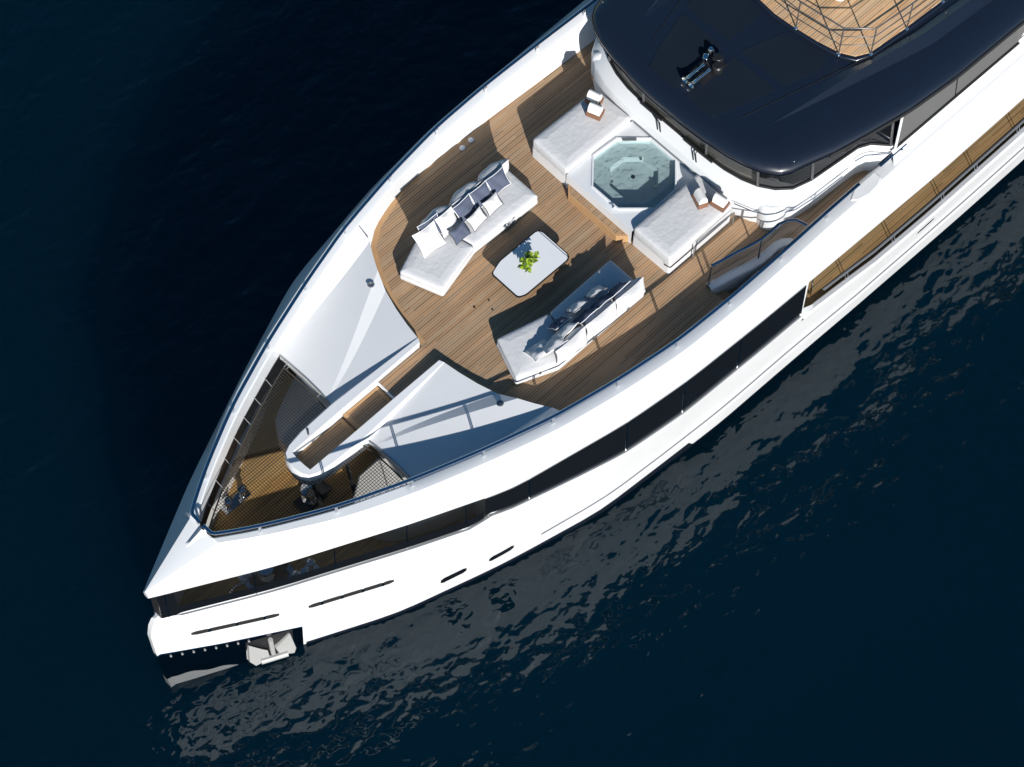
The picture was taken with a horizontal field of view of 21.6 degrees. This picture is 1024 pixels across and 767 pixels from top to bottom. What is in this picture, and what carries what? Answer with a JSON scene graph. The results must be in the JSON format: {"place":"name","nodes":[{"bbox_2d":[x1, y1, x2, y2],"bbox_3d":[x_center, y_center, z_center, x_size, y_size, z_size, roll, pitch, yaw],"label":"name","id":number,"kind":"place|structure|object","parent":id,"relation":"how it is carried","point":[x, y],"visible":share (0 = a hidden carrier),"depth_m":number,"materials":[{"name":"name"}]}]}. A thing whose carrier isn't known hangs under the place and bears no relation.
{"place":"outdoors","nodes":[
{"label":"outdoors","id":0,"kind":"place"},
{"bbox_2d":[249,563,287,586],"bbox_3d":[-5.451,4.159,59.890,0.850,0.610,0.420,-40,70,-20],"label":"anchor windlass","id":1,"kind":"object","parent":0,"point":[268,575],"visible":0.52,"depth_m":59.91,"materials":[{"name":"silver metal"}]},
{"bbox_2d":[0,0,1023,766],"bbox_3d":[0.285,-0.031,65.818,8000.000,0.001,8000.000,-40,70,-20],"label":"sea","id":2,"kind":"structure","parent":0,"point":[812,556],"depth_m":64.50,"materials":[{"name":"liquid"}]},
{"bbox_2d":[143,0,1023,686],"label":"yacht","id":3,"kind":"object","parent":2,"relation":"on","point":[779,130],"visible":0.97,"depth_m":60.99,"materials":[{"name":"white metal"}]},
{"bbox_2d":[220,484,250,514],"bbox_3d":[-6.293,2.587,60.837,0.750,0.400,0.260,-40,70,-20],"label":"mooring bollard","id":4,"kind":"object","parent":3,"relation":"on","point":[234,499],"visible":0.66,"depth_m":60.89,"materials":[{"name":"silver metal"}]},
{"bbox_2d":[229,572,254,593],"bbox_3d":[-6.431,4.783,59.839,1.820,0.070,0.107,-40,70,-20],"label":"anchor chain","id":5,"kind":"object","parent":3,"relation":"on","point":[241,583],"visible":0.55,"depth_m":59.99,"materials":[{"name":"silver metal"}]},
{"bbox_2d":[246,633,295,665],"bbox_3d":[-5.548,6.121,61.703,1.162,1.046,0.258,-16,63,-9],"label":"anchor","id":6,"kind":"object","parent":3,"relation":"attached to","point":[285,646],"visible":1,"depth_m":61.82,"materials":[{"name":"grey paint"}]},
{"bbox_2d":[202,363,406,536],"bbox_3d":[-5.052,2.144,58.719,4.202,0.142,4.295,-40,70,-20],"label":"bow net","id":7,"kind":"object","parent":3,"relation":"attached to","point":[251,426],"visible":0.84,"depth_m":58.85,"materials":[{"name":"grey"}]},
{"bbox_2d":[291,557,319,576],"bbox_3d":[-4.671,4.196,60.004,0.750,0.400,0.260,-40,70,-20],"label":"mooring bollard","id":8,"kind":"object","parent":3,"relation":"on","point":[311,564],"visible":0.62,"depth_m":59.94,"materials":[{"name":"silver metal"}]},
{"bbox_2d":[293,480,331,512],"bbox_3d":[-4.533,2.469,60.812,0.850,0.610,0.420,-40,70,-20],"label":"anchor windlass","id":9,"kind":"object","parent":3,"relation":"on","point":[309,496],"visible":0.43,"depth_m":60.82,"materials":[{"name":"black metal"}]},
{"bbox_2d":[400,158,537,295],"bbox_3d":[-1.042,-3.533,61.241,3.728,0.834,1.557,-40,70,-20],"label":"sofa","id":10,"kind":"object","parent":3,"relation":"on","point":[438,270],"visible":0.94,"depth_m":61.14,"materials":[{"name":"white fabric"}]},
{"bbox_2d":[412,220,445,257],"bbox_3d":[-1.883,-3.271,60.808,0.630,0.631,0.231,-36,26,-15],"label":"pillow","id":11,"kind":"object","parent":10,"relation":"on","point":[428,239],"visible":1,"depth_m":60.75,"materials":[{"name":"white fabric"}]},
{"bbox_2d":[417,213,441,233],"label":"pillow","id":12,"kind":"object","parent":10,"relation":"on","point":[426,223],"visible":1,"depth_m":60.78,"materials":[{"name":"blue fabric"}]},
{"bbox_2d":[434,206,459,237],"bbox_3d":[-1.474,-3.677,61.042,0.531,0.531,0.205,-41,32,-23],"label":"pillow","id":13,"kind":"object","parent":10,"relation":"on","point":[447,221],"visible":1,"depth_m":60.98,"materials":[{"name":"white fabric"}]},
{"bbox_2d":[448,221,470,245],"bbox_3d":[-1.185,-3.431,60.991,0.470,0.182,0.372,-40,113,-17],"label":"pillow","id":14,"kind":"object","parent":10,"relation":"on","point":[459,232],"visible":1,"depth_m":60.94,"materials":[{"name":"blue fabric"}]},
{"bbox_2d":[452,193,475,222],"bbox_3d":[-1.062,-3.977,61.197,0.560,0.511,0.201,-45,36,-20],"label":"pillow","id":15,"kind":"object","parent":10,"relation":"on","point":[464,209],"visible":1,"depth_m":61.12,"materials":[{"name":"blue fabric"}]},
{"bbox_2d":[466,206,487,231],"bbox_3d":[-0.808,-3.762,61.192,0.489,0.372,0.188,-47,28,-20],"label":"pillow","id":16,"kind":"object","parent":10,"relation":"on","point":[477,218],"visible":1,"depth_m":61.13,"materials":[{"name":"white fabric"}]},
{"bbox_2d":[469,181,491,208],"bbox_3d":[-0.713,-4.307,61.399,0.560,0.511,0.204,-41,35,-22],"label":"pillow","id":17,"kind":"object","parent":10,"relation":"on","point":[480,194],"visible":1,"depth_m":61.31,"materials":[{"name":"blue fabric"}]},
{"bbox_2d":[481,191,502,216],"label":"pillow","id":18,"kind":"object","parent":10,"relation":"on","point":[492,203],"visible":1,"depth_m":61.32,"materials":[{"name":"white fabric"}]},
{"bbox_2d":[485,166,510,194],"bbox_3d":[-0.322,-4.630,61.556,0.560,0.511,0.197,-40,36,-17],"label":"pillow","id":19,"kind":"object","parent":10,"relation":"on","point":[498,181],"visible":1,"depth_m":61.47,"materials":[{"name":"grey fabric"}]},
{"bbox_2d":[484,478,529,517],"bbox_3d":[-0.099,2.543,59.279,1.142,1.018,0.062,-24,65,-13],"label":"side window","id":20,"kind":"structure","parent":3,"relation":"in","point":[519,493],"depth_m":59.26,"materials":[{"name":"black glass"}]},
{"bbox_2d":[492,230,568,297],"bbox_3d":[0.400,-2.629,61.028,1.640,0.401,1.060,-40,70,-20],"label":"coffee table","id":21,"kind":"object","parent":3,"relation":"on","point":[511,277],"visible":0.95,"depth_m":60.84,"materials":[{"name":"white metal"}]},
{"bbox_2d":[517,250,539,272],"bbox_3d":[0.380,-2.766,60.540,0.393,0.587,0.591,24,64,12],"label":"potted plant","id":22,"kind":"object","parent":21,"relation":"on","point":[530,259],"visible":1,"depth_m":60.45,"materials":[{"name":"green plant"}]},
{"bbox_2d":[497,260,644,383],"bbox_3d":[1.261,-1.429,60.155,3.728,0.834,1.560,-40,70,-20],"label":"sofa","id":23,"kind":"object","parent":3,"relation":"on","point":[512,347],"visible":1,"depth_m":59.95,"materials":[{"name":"white fabric"}]},
{"bbox_2d":[524,339,554,361],"bbox_3d":[0.622,-0.740,59.649,0.591,0.222,0.561,-31,39,-18],"label":"pillow","id":24,"kind":"object","parent":23,"relation":"on","point":[536,352],"visible":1,"depth_m":59.57,"materials":[{"name":"white fabric"}]},
{"bbox_2d":[544,338,567,353],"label":"pillow","id":25,"kind":"object","parent":23,"relation":"on","point":[552,344],"visible":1,"depth_m":59.44,"materials":[{"name":"white fabric"}]},
{"bbox_2d":[547,316,570,329],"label":"pillow","id":26,"kind":"object","parent":23,"relation":"on","point":[558,323],"visible":1,"depth_m":59.86,"materials":[{"name":"blue fabric"}]},
{"bbox_2d":[550,322,578,338],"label":"pillow","id":27,"kind":"object","parent":23,"relation":"on","point":[563,331],"visible":1,"depth_m":59.64,"materials":[{"name":"white fabric"}]},
{"bbox_2d":[565,300,588,313],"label":"pillow","id":28,"kind":"object","parent":23,"relation":"on","point":[576,307],"visible":1,"depth_m":60.03,"materials":[{"name":"white fabric"}]},
{"bbox_2d":[572,308,597,323],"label":"pillow","id":29,"kind":"object","parent":23,"relation":"on","point":[584,316],"visible":1,"depth_m":59.79,"materials":[{"name":"blue fabric"}]},
{"bbox_2d":[584,285,606,297],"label":"pillow","id":30,"kind":"object","parent":23,"relation":"on","point":[597,290],"visible":1,"depth_m":60.23,"materials":[{"name":"white fabric"}]},
{"bbox_2d":[590,295,612,309],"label":"pillow","id":31,"kind":"object","parent":23,"relation":"on","point":[601,301],"visible":1,"depth_m":59.95,"materials":[{"name":"blue fabric"}]},
{"bbox_2d":[607,281,629,296],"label":"pillow","id":32,"kind":"object","parent":23,"relation":"on","point":[619,287],"visible":1,"depth_m":60.10,"materials":[{"name":"blue fabric"}]},
{"bbox_2d":[530,421,628,497],"bbox_3d":[1.498,1.800,59.936,2.653,1.422,0.065,-30,66,-16],"label":"side window","id":33,"kind":"structure","parent":3,"relation":"in","point":[613,443],"depth_m":59.84,"materials":[{"name":"black glass"}]},
{"bbox_2d":[532,90,630,185],"bbox_3d":[1.618,-5.767,62.548,2.118,0.724,1.179,-40,70,-20],"label":"sun pad","id":34,"kind":"object","parent":3,"relation":"on","point":[564,145],"visible":0.85,"depth_m":62.17,"materials":[{"name":"white fabric"}]},
{"bbox_2d":[585,96,603,104],"bbox_3d":[1.918,-6.609,62.496,0.380,0.160,0.274,27,65,13],"label":"leather box","id":35,"kind":"object","parent":34,"relation":"on","point":[587,101],"visible":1,"depth_m":62.42,"materials":[{"name":"brown leather"}]},
{"bbox_2d":[586,89,601,103],"bbox_3d":[1.921,-6.700,62.325,0.310,0.227,0.220,27,65,13],"label":"towel","id":36,"kind":"object","parent":35,"relation":"on","point":[594,96],"visible":1,"depth_m":62.26,"materials":[{"name":"white fabric"}]},
{"bbox_2d":[586,109,604,120],"bbox_3d":[1.934,-6.303,62.333,0.380,0.160,0.274,23,64,11],"label":"leather box","id":37,"kind":"object","parent":34,"relation":"on","point":[593,116],"visible":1,"depth_m":62.25,"materials":[{"name":"brown leather"}]},
{"bbox_2d":[587,102,602,115],"bbox_3d":[1.937,-6.395,62.161,0.310,0.227,0.220,23,64,11],"label":"towel","id":38,"kind":"object","parent":37,"relation":"on","point":[595,109],"visible":1,"depth_m":62.09,"materials":[{"name":"white fabric"}]},
{"bbox_2d":[627,381,686,448],"bbox_3d":[3.257,0.742,60.568,1.692,1.481,0.063,-34,68,-18],"label":"side window","id":39,"kind":"structure","parent":3,"relation":"in","point":[661,412],"depth_m":60.57,"materials":[{"name":"black glass"}]},
{"bbox_2d":[632,175,734,273],"bbox_3d":[3.946,-3.623,61.441,2.145,0.724,1.285,-40,70,-20],"label":"sun pad","id":40,"kind":"object","parent":3,"relation":"on","point":[674,231],"visible":1,"depth_m":61.11,"materials":[{"name":"white fabric"}]},
{"bbox_2d":[692,193,708,209],"bbox_3d":[4.305,-4.186,61.241,0.274,0.160,0.380,-19,64,-11],"label":"leather box","id":41,"kind":"object","parent":40,"relation":"on","point":[701,206],"visible":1,"depth_m":61.15,"materials":[{"name":"brown leather"}]},
{"bbox_2d":[694,188,707,204],"bbox_3d":[4.308,-4.279,61.070,0.220,0.227,0.310,-19,64,-11],"label":"towel","id":42,"kind":"object","parent":41,"relation":"on","point":[700,196],"visible":1,"depth_m":61.01,"materials":[{"name":"white fabric"}]},
{"bbox_2d":[710,200,729,212],"bbox_3d":[4.750,-4.109,61.208,0.380,0.160,0.274,33,66,15],"label":"leather box","id":43,"kind":"object","parent":40,"relation":"on","point":[717,207],"visible":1,"depth_m":61.12,"materials":[{"name":"brown leather"}]},
{"bbox_2d":[712,192,727,207],"bbox_3d":[4.753,-4.201,61.036,0.310,0.227,0.220,33,66,15],"label":"towel","id":44,"kind":"object","parent":43,"relation":"on","point":[719,199],"visible":1,"depth_m":60.97,"materials":[{"name":"white fabric"}]},
{"bbox_2d":[681,47,726,88],"bbox_3d":[4.358,-7.165,60.764,1.140,0.237,0.668,-40,70,-20],"label":"air horn","id":45,"kind":"object","parent":3,"relation":"on","point":[708,66],"visible":1,"depth_m":60.78,"materials":[{"name":"silver metal"}]},
{"bbox_2d":[683,337,742,410],"bbox_3d":[4.569,-0.203,61.097,1.751,1.480,0.061,-38,69,-19],"label":"side window","id":46,"kind":"structure","parent":3,"relation":"in","point":[699,384],"depth_m":61.10,"materials":[{"name":"black glass"}]},
{"bbox_2d":[738,284,806,365],"bbox_3d":[5.986,-1.324,61.689,2.089,1.420,0.061,-39,69,-19],"label":"side window","id":47,"kind":"structure","parent":3,"relation":"in","point":[761,334],"depth_m":61.70,"materials":[{"name":"black glass"}]}
]}

